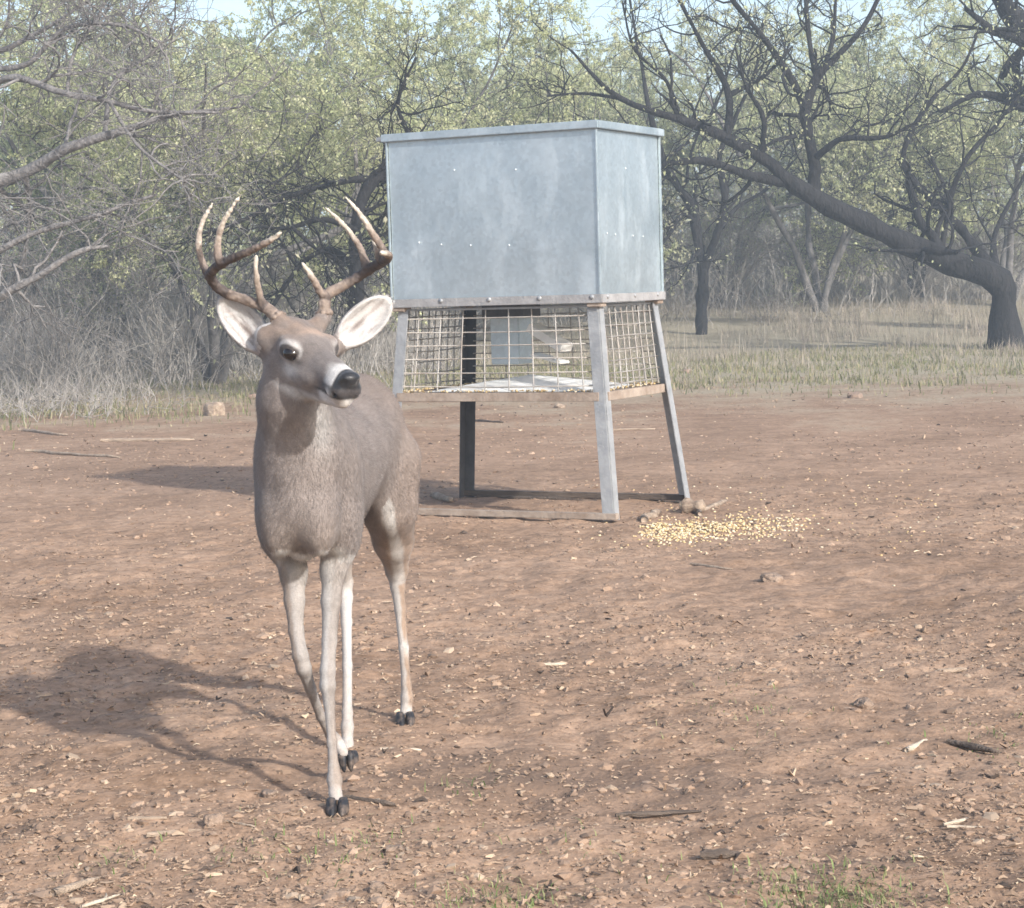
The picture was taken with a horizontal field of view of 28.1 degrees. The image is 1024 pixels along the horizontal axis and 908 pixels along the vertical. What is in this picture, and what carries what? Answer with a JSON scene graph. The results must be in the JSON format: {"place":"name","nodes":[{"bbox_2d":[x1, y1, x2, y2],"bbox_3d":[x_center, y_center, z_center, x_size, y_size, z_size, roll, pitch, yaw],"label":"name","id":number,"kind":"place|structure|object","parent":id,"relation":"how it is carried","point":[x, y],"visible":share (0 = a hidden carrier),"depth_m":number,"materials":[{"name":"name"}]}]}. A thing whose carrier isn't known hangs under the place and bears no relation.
{"place":"outdoors","nodes":[
{"label":"outdoors","id":0,"kind":"place"},
{"bbox_2d":[0,227,1023,907],"bbox_3d":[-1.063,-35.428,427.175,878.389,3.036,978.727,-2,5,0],"label":"ground","id":1,"kind":"structure","parent":0,"point":[860,587],"depth_m":6.89,"materials":[{"name":"soil"}]},
{"bbox_2d":[18,428,67,435],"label":"fallen branch","id":2,"kind":"object","parent":1,"relation":"on","point":[37,431],"visible":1,"depth_m":18.16,"materials":[{"name":"brown wood"}]},
{"bbox_2d":[0,189,87,348],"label":"twiggy shrub","id":3,"kind":"object","parent":1,"relation":"on","point":[30,275],"visible":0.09,"depth_m":36.41,"materials":[{"name":"grey plant"}]},
{"bbox_2d":[0,173,108,312],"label":"twiggy shrub","id":4,"kind":"object","parent":1,"relation":"on","point":[34,246],"visible":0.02,"depth_m":46.35,"materials":[{"name":"grey plant"}]},
{"bbox_2d":[0,167,131,376],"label":"twiggy shrub","id":5,"kind":"object","parent":1,"relation":"on","point":[38,298],"visible":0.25,"depth_m":30.69,"materials":[{"name":"grey plant"}]},
{"bbox_2d":[25,449,119,457],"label":"fallen branch","id":6,"kind":"object","parent":1,"relation":"on","point":[66,453],"visible":1,"depth_m":15.51,"materials":[{"name":"brown wood"}]},
{"bbox_2d":[50,876,99,896],"bbox_3d":[-0.881,0.873,4.141,0.019,0.018,0.124,2,6,36],"label":"wood piece","id":7,"kind":"object","parent":1,"relation":"on","point":[65,889],"visible":1,"depth_m":4.12,"materials":[{"name":"beige wood"}]},
{"bbox_2d":[24,217,129,342],"bbox_3d":[-7.874,-2.931,37.728,2.604,4.118,3.384,3,7,45],"label":"twiggy shrub","id":8,"kind":"object","parent":1,"relation":"on","point":[67,292],"visible":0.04,"depth_m":37.23,"materials":[{"name":"grey plant"}]},
{"bbox_2d":[0,262,155,400],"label":"twiggy shrub","id":9,"kind":"object","parent":1,"relation":"on","point":[51,350],"visible":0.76,"depth_m":24.64,"materials":[{"name":"grey plant"}]},
{"bbox_2d":[80,893,120,907],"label":"forked twig","id":10,"kind":"object","parent":1,"relation":"on","point":[101,900],"visible":1,"depth_m":4.03,"materials":[{"name":"brown wood"}]},
{"bbox_2d":[0,1,241,340],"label":"mesquite","id":11,"kind":"object","parent":1,"relation":"on","point":[16,142],"visible":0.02,"depth_m":37.40,"materials":[{"name":"green plant"}]},
{"bbox_2d":[51,215,191,333],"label":"twiggy shrub","id":12,"kind":"object","parent":1,"relation":"on","point":[139,291],"visible":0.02,"depth_m":40.52,"materials":[{"name":"grey plant"}]},
{"bbox_2d":[1,159,250,373],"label":"twiggy shrub","id":13,"kind":"object","parent":1,"relation":"on","point":[105,287],"visible":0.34,"depth_m":31.10,"materials":[{"name":"grey plant"}]},
{"bbox_2d":[127,816,166,819],"bbox_3d":[-0.819,0.818,4.601,0.089,0.012,0.013,-2,5,0],"label":"flat stick","id":14,"kind":"object","parent":1,"relation":"on","point":[145,817],"visible":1,"depth_m":4.60,"materials":[{"name":"brown wood"}]},
{"bbox_2d":[100,438,194,441],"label":"fallen branch","id":15,"kind":"object","parent":1,"relation":"on","point":[140,439],"visible":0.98,"depth_m":16.75,"materials":[{"name":"brown wood"}]},
{"bbox_2d":[58,216,273,385],"bbox_3d":[-4.516,-1.981,26.982,3.131,2.411,3.253,-2,5,0],"label":"twiggy shrub","id":16,"kind":"object","parent":1,"relation":"on","point":[159,321],"visible":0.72,"depth_m":26.82,"materials":[{"name":"grey plant"}]},
{"bbox_2d":[146,829,200,836],"bbox_3d":[-0.743,0.832,4.500,0.120,0.014,0.014,-2,5,-9],"label":"flat stick","id":17,"kind":"object","parent":1,"relation":"on","point":[154,833],"visible":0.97,"depth_m":4.49,"materials":[{"name":"brown wood"}]},
{"bbox_2d":[0,0,373,382],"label":"bare tree","id":18,"kind":"object","parent":1,"relation":"on","point":[23,174],"visible":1,"depth_m":21.04,"materials":[{"name":"grey plant"}]},
{"bbox_2d":[0,0,393,364],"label":"mesquite","id":19,"kind":"object","parent":1,"relation":"on","point":[9,147],"visible":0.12,"depth_m":32.21,"materials":[{"name":"green plant"}]},
{"bbox_2d":[106,220,295,369],"bbox_3d":[-4.951,-2.481,31.537,3.253,2.652,3.131,-6,6,-39],"label":"twiggy shrub","id":20,"kind":"object","parent":1,"relation":"on","point":[176,294],"visible":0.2,"depth_m":31.43,"materials":[{"name":"grey plant"}]},
{"bbox_2d":[203,812,224,827],"bbox_3d":[-0.662,0.818,4.551,0.050,0.038,0.034,-4,5,-21],"label":"angular stone","id":21,"kind":"object","parent":1,"relation":"on","point":[212,820],"visible":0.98,"depth_m":4.54,"materials":[{"name":"brown stone"}]},
{"bbox_2d":[203,402,225,415],"bbox_3d":[-2.918,-0.410,20.064,0.240,0.207,0.171,0,5,23],"label":"rock","id":22,"kind":"object","parent":1,"relation":"on","point":[214,408],"visible":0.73,"depth_m":20.00,"materials":[{"name":"beige stone"}]},
{"bbox_2d":[157,258,287,347],"bbox_3d":[-4.653,-2.352,34.217,3.124,3.149,2.404,2,6,35],"label":"twiggy shrub","id":23,"kind":"object","parent":1,"relation":"on","point":[205,291],"visible":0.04,"depth_m":33.97,"materials":[{"name":"grey plant"}]},
{"bbox_2d":[224,820,255,826],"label":"twig","id":24,"kind":"object","parent":1,"relation":"on","point":[243,824],"visible":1,"depth_m":4.53,"materials":[{"name":"brown wood"}]},
{"bbox_2d":[0,0,496,383],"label":"mesquite","id":25,"kind":"object","parent":1,"relation":"on","point":[293,131],"visible":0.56,"depth_m":25.63,"materials":[{"name":"green plant"}]},
{"bbox_2d":[246,393,255,398],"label":"dark stone","id":26,"kind":"object","parent":1,"relation":"on","point":[250,395],"visible":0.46,"depth_m":22.87,"materials":[{"name":"brown stone"}]},
{"bbox_2d":[164,209,345,363],"bbox_3d":[-3.840,-2.669,31.926,3.513,2.797,2.880,-2,5,0],"label":"twiggy shrub","id":27,"kind":"object","parent":1,"relation":"on","point":[267,278],"visible":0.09,"depth_m":31.98,"materials":[{"name":"grey plant"}]},
{"bbox_2d":[261,789,276,798],"bbox_3d":[-0.573,0.801,4.833,0.037,0.021,0.039,0,11,17],"label":"brown stone","id":28,"kind":"object","parent":1,"relation":"on","point":[268,793],"visible":1,"depth_m":4.82,"materials":[{"name":"brown stone"}]},
{"bbox_2d":[186,226,380,317],"bbox_3d":[-4.024,-2.941,34.978,3.758,2.652,3.903,-1,5,14],"label":"twiggy shrub","id":29,"kind":"object","parent":1,"relation":"on","point":[292,286],"visible":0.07,"depth_m":34.96,"materials":[{"name":"grey plant"}]},
{"bbox_2d":[100,0,514,380],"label":"crooked tree","id":30,"kind":"object","parent":1,"relation":"on","point":[371,182],"visible":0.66,"depth_m":22.75,"materials":[{"name":"green plant"}]},
{"bbox_2d":[195,195,423,816],"bbox_3d":[-0.464,0.085,5.029,0.466,1.403,1.232,-2,5,0],"label":"whitetail buck","id":31,"kind":"object","parent":1,"relation":"on","point":[337,459],"visible":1,"depth_m":4.68,"materials":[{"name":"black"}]},
{"bbox_2d":[273,219,384,316],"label":"twiggy shrub","id":32,"kind":"object","parent":1,"relation":"on","point":[311,285],"visible":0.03,"depth_m":37.95,"materials":[{"name":"grey plant"}]},
{"bbox_2d":[32,0,655,357],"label":"mesquite","id":33,"kind":"object","parent":1,"relation":"on","point":[512,22],"visible":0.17,"depth_m":29.94,"materials":[{"name":"green plant"}]},
{"bbox_2d":[324,226,391,317],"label":"twiggy shrub","id":34,"kind":"object","parent":1,"relation":"on","point":[386,277],"visible":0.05,"depth_m":41.34,"materials":[{"name":"grey plant"}]},
{"bbox_2d":[343,795,394,805],"bbox_3d":[-0.333,0.796,4.706,0.156,0.016,0.018,1,6,33],"label":"brown stick","id":35,"kind":"object","parent":1,"relation":"on","point":[383,802],"visible":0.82,"depth_m":4.70,"materials":[{"name":"brown wood"}]},
{"bbox_2d":[368,881,385,893],"bbox_3d":[-0.268,0.858,4.049,0.034,0.029,0.041,0,5,24],"label":"brown stone","id":36,"kind":"object","parent":1,"relation":"on","point":[375,886],"visible":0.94,"depth_m":4.04,"materials":[{"name":"brown stone"}]},
{"bbox_2d":[385,844,403,855],"bbox_3d":[-0.244,0.829,4.274,0.040,0.026,0.036,-1,5,4],"label":"brown stone","id":37,"kind":"object","parent":1,"relation":"on","point":[394,849],"visible":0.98,"depth_m":4.26,"materials":[{"name":"brown stone"}]},
{"bbox_2d":[380,747,421,750],"bbox_3d":[-0.285,0.759,5.258,0.110,0.011,0.011,-1,5,13],"label":"wood sliver","id":38,"kind":"object","parent":1,"relation":"on","point":[394,747],"visible":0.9,"depth_m":5.26,"materials":[{"name":"beige wood"}]},
{"bbox_2d":[199,10,613,315],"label":"mesquite","id":39,"kind":"object","parent":1,"relation":"on","point":[260,38],"visible":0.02,"depth_m":40.09,"materials":[{"name":"green plant"}]},
{"bbox_2d":[430,492,452,502],"bbox_3d":[-0.390,0.242,11.410,0.050,0.047,0.379,-3,5,-18],"label":"board offcut","id":40,"kind":"object","parent":1,"relation":"on","point":[439,496],"visible":1,"depth_m":11.38,"materials":[{"name":"grey wood"}]},
{"bbox_2d":[370,269,585,331],"bbox_3d":[-0.259,-3.836,37.540,5.227,3.469,4.286,-3,5,-12],"label":"twiggy shrub","id":41,"kind":"object","parent":1,"relation":"on","point":[459,321],"visible":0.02,"depth_m":38.00,"materials":[{"name":"grey plant"}]},
{"bbox_2d":[268,0,695,318],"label":"mesquite","id":42,"kind":"object","parent":1,"relation":"on","point":[472,38],"visible":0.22,"depth_m":33.98,"materials":[{"name":"green plant"}]},
{"bbox_2d":[475,419,503,422],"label":"dark branch","id":43,"kind":"object","parent":1,"relation":"on","point":[480,420],"visible":0.96,"depth_m":17.86,"materials":[{"name":"brown wood"}]},
{"bbox_2d":[0,212,1023,423],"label":"dry scrub","id":44,"kind":"object","parent":1,"relation":"on","point":[373,351],"visible":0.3,"depth_m":28.75,"materials":[{"name":"beige plant"}]},
{"bbox_2d":[0,242,1023,414],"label":"dry grass","id":45,"kind":"structure","parent":1,"relation":"on","point":[970,324],"depth_m":34.58,"materials":[{"name":"beige plant"}]},
{"bbox_2d":[0,50,1023,276],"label":"woodland","id":46,"kind":"object","parent":1,"relation":"on","point":[321,214],"visible":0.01,"depth_m":65.42,"materials":[{"name":"green plant"}]},
{"bbox_2d":[0,369,1023,907],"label":"wood chips","id":47,"kind":"object","parent":1,"relation":"on","point":[434,853],"visible":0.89,"depth_m":5.14,"materials":[{"name":"brown wood"}]},
{"bbox_2d":[0,369,1023,907],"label":"soil clods","id":48,"kind":"object","parent":1,"relation":"on","point":[66,879],"visible":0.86,"depth_m":4.80,"materials":[{"name":"brown soil"}]},
{"bbox_2d":[376,120,689,520],"bbox_3d":[0.107,-0.697,10.774,1.395,1.983,0.949,1,5,27],"label":"deer feeder","id":49,"kind":"object","parent":1,"relation":"on","point":[507,230],"visible":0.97,"depth_m":10.44,"materials":[{"name":"metal"}]},
{"bbox_2d":[403,381,657,392],"bbox_3d":[0.101,-0.354,10.810,1.166,0.021,0.782,1,5,27],"label":"feeder tray","id":50,"kind":"object","parent":49,"relation":"on","point":[516,390],"visible":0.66,"depth_m":10.62,"materials":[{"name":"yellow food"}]},
{"bbox_2d":[476,495,596,500],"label":"dark branch","id":51,"kind":"object","parent":1,"relation":"on","point":[524,497],"visible":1,"depth_m":11.33,"materials":[{"name":"brown wood"}]},
{"bbox_2d":[54,668,1023,907],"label":"green seedlings","id":52,"kind":"object","parent":1,"relation":"on","point":[839,889],"visible":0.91,"depth_m":3.99,"materials":[{"name":"green plant"}]},
{"bbox_2d":[544,662,566,665],"bbox_3d":[0.127,0.650,6.330,0.084,0.012,0.013,-2,5,0],"label":"wood sliver","id":53,"kind":"object","parent":1,"relation":"on","point":[550,664],"visible":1,"depth_m":6.33,"materials":[{"name":"beige wood"}]},
{"bbox_2d":[554,403,564,407],"bbox_3d":[0.453,-0.454,19.638,0.097,0.061,0.102,9,-3,-37],"label":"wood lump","id":54,"kind":"object","parent":1,"relation":"on","point":[558,405],"visible":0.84,"depth_m":19.61,"materials":[{"name":"brown wood"}]},
{"bbox_2d":[613,428,654,430],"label":"fallen branch","id":55,"kind":"object","parent":1,"relation":"on","point":[620,429],"visible":0.65,"depth_m":16.33,"materials":[{"name":"brown wood"}]},
{"bbox_2d":[573,208,721,321],"bbox_3d":[1.655,-4.080,39.830,4.659,3.288,4.840,-2,5,0],"label":"twiggy shrub","id":56,"kind":"object","parent":1,"relation":"on","point":[619,315],"visible":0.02,"depth_m":39.81,"materials":[{"name":"grey plant"}]},
{"bbox_2d":[640,509,661,522],"bbox_3d":[0.697,0.310,10.297,0.068,0.043,0.393,0,5,18],"label":"brown clod","id":57,"kind":"object","parent":1,"relation":"on","point":[653,513],"visible":1,"depth_m":10.26,"materials":[{"name":"brown soil"}]},
{"bbox_2d":[615,810,701,817],"bbox_3d":[0.326,0.801,4.562,0.194,0.014,0.020,-2,5,-2],"label":"bark strip","id":58,"kind":"object","parent":1,"relation":"on","point":[638,814],"visible":1,"depth_m":4.56,"materials":[{"name":"brown wood"}]},
{"bbox_2d":[678,660,697,666],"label":"brown clod","id":59,"kind":"object","parent":1,"relation":"on","point":[692,662],"visible":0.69,"depth_m":6.27,"materials":[{"name":"soil"}]},
{"bbox_2d":[664,234,713,282],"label":"bush","id":60,"kind":"object","parent":1,"relation":"on","point":[681,268],"visible":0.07,"depth_m":49.53,"materials":[{"name":"green plant"}]},
{"bbox_2d":[504,9,878,302],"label":"mesquite","id":61,"kind":"object","parent":1,"relation":"on","point":[681,155],"visible":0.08,"depth_m":42.67,"materials":[{"name":"green plant"}]},
{"bbox_2d":[679,497,705,512],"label":"brown clod","id":62,"kind":"structure","parent":1,"relation":"on","point":[688,505],"depth_m":10.47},
{"bbox_2d":[690,562,732,569],"bbox_3d":[0.817,0.463,8.430,0.019,0.016,0.251,-5,6,-37],"label":"bark strip","id":63,"kind":"object","parent":1,"relation":"on","point":[706,565],"visible":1,"depth_m":8.42,"materials":[{"name":"brown wood"}]},
{"bbox_2d":[696,499,727,515],"bbox_3d":[1.029,0.275,10.645,0.062,0.031,0.636,0,5,18],"label":"branch piece","id":64,"kind":"object","parent":1,"relation":"on","point":[717,504],"visible":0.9,"depth_m":10.64,"materials":[{"name":"brown wood"}]},
{"bbox_2d":[659,184,777,289],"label":"twiggy shrub","id":65,"kind":"object","parent":1,"relation":"on","point":[684,250],"visible":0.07,"depth_m":47.61,"materials":[{"name":"grey plant"}]},
{"bbox_2d":[576,0,862,334],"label":"forked mesquite","id":66,"kind":"object","parent":1,"relation":"on","point":[704,260],"visible":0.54,"depth_m":35.77,"materials":[{"name":"green plant"}]},
{"bbox_2d":[700,848,739,859],"bbox_3d":[0.430,0.825,4.221,0.085,0.025,0.026,-2,5,0],"label":"dark bark","id":67,"kind":"object","parent":1,"relation":"on","point":[711,854],"visible":1,"depth_m":4.21,"materials":[{"name":"brown wood"}]},
{"bbox_2d":[560,17,920,289],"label":"mesquite","id":68,"kind":"object","parent":1,"relation":"on","point":[737,123],"visible":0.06,"depth_m":44.52,"materials":[{"name":"green plant"}]},
{"bbox_2d":[719,232,774,272],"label":"bush","id":69,"kind":"object","parent":1,"relation":"on","point":[745,250],"visible":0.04,"depth_m":53.09,"materials":[{"name":"green plant"}]},
{"bbox_2d":[658,129,844,308],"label":"twiggy shrub","id":70,"kind":"object","parent":1,"relation":"on","point":[743,256],"visible":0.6,"depth_m":41.64,"materials":[{"name":"grey plant"}]},
{"bbox_2d":[490,0,1023,349],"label":"mesquite tree","id":71,"kind":"object","parent":1,"relation":"on","point":[979,265],"visible":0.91,"depth_m":30.22,"materials":[{"name":"brown plant"}]},
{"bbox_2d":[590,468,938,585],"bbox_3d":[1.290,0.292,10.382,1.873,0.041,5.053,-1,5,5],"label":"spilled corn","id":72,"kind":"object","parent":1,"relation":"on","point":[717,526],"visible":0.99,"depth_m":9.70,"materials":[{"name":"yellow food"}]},
{"bbox_2d":[663,134,867,276],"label":"twiggy shrub","id":73,"kind":"object","parent":1,"relation":"on","point":[766,226],"visible":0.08,"depth_m":51.44,"materials":[{"name":"grey plant"}]},
{"bbox_2d":[760,572,783,581],"bbox_3d":[1.012,0.483,7.977,0.087,0.040,0.091,-3,16,-12],"label":"brown clod","id":74,"kind":"object","parent":1,"relation":"on","point":[771,577],"visible":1,"depth_m":7.95,"materials":[{"name":"soil"}]},
{"bbox_2d":[703,173,896,297],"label":"twiggy shrub","id":75,"kind":"object","parent":1,"relation":"on","point":[803,253],"visible":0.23,"depth_m":43.55,"materials":[{"name":"grey plant"}]},
{"bbox_2d":[594,0,1017,311],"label":"mesquite","id":76,"kind":"object","parent":1,"relation":"on","point":[847,172],"visible":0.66,"depth_m":38.87,"materials":[{"name":"green plant"}]},
{"bbox_2d":[847,392,862,397],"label":"brown stone","id":77,"kind":"object","parent":1,"relation":"on","point":[854,394],"visible":0.84,"depth_m":19.82,"materials":[{"name":"brown stone"}]},
{"bbox_2d":[827,236,892,274],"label":"bush","id":78,"kind":"object","parent":1,"relation":"on","point":[868,258],"visible":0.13,"depth_m":50.91,"materials":[{"name":"green plant"}]},
{"bbox_2d":[701,0,1023,297],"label":"mesquite","id":79,"kind":"object","parent":1,"relation":"on","point":[878,55],"visible":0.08,"depth_m":41.93,"materials":[{"name":"green plant"}]},
{"bbox_2d":[853,697,874,709],"bbox_3d":[0.968,0.690,5.622,0.051,0.039,0.053,-19,13,-33],"label":"grey clod","id":80,"kind":"object","parent":1,"relation":"on","point":[866,703],"visible":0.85,"depth_m":5.61,"materials":[{"name":"stone"}]},
{"bbox_2d":[730,4,1023,299],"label":"mesquite","id":81,"kind":"object","parent":1,"relation":"on","point":[1007,255],"visible":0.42,"depth_m":39.49,"materials":[{"name":"green plant"}]},
{"bbox_2d":[764,145,1002,289],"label":"twiggy shrub","id":82,"kind":"object","parent":1,"relation":"on","point":[903,271],"visible":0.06,"depth_m":45.68,"materials":[{"name":"grey plant"}]},
{"bbox_2d":[904,739,927,751],"bbox_3d":[1.016,0.731,5.138,0.016,0.016,0.127,2,6,35],"label":"pale chunk","id":83,"kind":"object","parent":1,"relation":"on","point":[911,747],"visible":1,"depth_m":5.11,"materials":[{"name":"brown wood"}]},
{"bbox_2d":[934,667,966,672],"bbox_3d":[1.293,0.639,6.042,0.110,0.019,0.018,-4,5,-22],"label":"brown stick","id":84,"kind":"object","parent":1,"relation":"on","point":[956,670],"visible":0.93,"depth_m":6.04,"materials":[{"name":"brown wood"}]},
{"bbox_2d":[943,817,967,825],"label":"pale twig","id":85,"kind":"object","parent":1,"relation":"on","point":[956,821],"visible":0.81,"depth_m":4.40,"materials":[{"name":"brown wood"}]},
{"bbox_2d":[890,139,1023,302],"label":"twiggy shrub","id":86,"kind":"object","parent":1,"relation":"on","point":[984,240],"visible":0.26,"depth_m":41.64,"materials":[{"name":"grey plant"}]},
{"bbox_2d":[895,0,1023,161],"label":"overhanging tree","id":87,"kind":"object","parent":1,"relation":"on","point":[1011,10],"visible":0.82,"depth_m":32.56,"materials":[{"name":"brown plant"}]},
{"bbox_2d":[947,825,982,828],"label":"pale twig","id":88,"kind":"object","parent":1,"relation":"on","point":[953,826],"visible":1,"depth_m":4.37,"materials":[{"name":"brown wood"}]},
{"bbox_2d":[946,739,999,752],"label":"dark branch","id":89,"kind":"object","parent":1,"relation":"on","point":[971,746],"visible":1,"depth_m":5.08,"materials":[{"name":"brown wood"}]},
{"bbox_2d":[946,218,1023,286],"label":"bush","id":90,"kind":"object","parent":1,"relation":"on","point":[1017,252],"visible":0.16,"depth_m":44.93,"materials":[{"name":"beige plant"}]},
{"bbox_2d":[0,340,1023,451],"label":"green grass","id":91,"kind":"structure","parent":0,"point":[726,367],"depth_m":25.41,"materials":[{"name":"plant"}]},
{"bbox_2d":[0,0,1023,245],"label":"sky","id":92,"kind":"structure","parent":0,"point":[227,6],"materials":[{"name":"white"}]}
]}

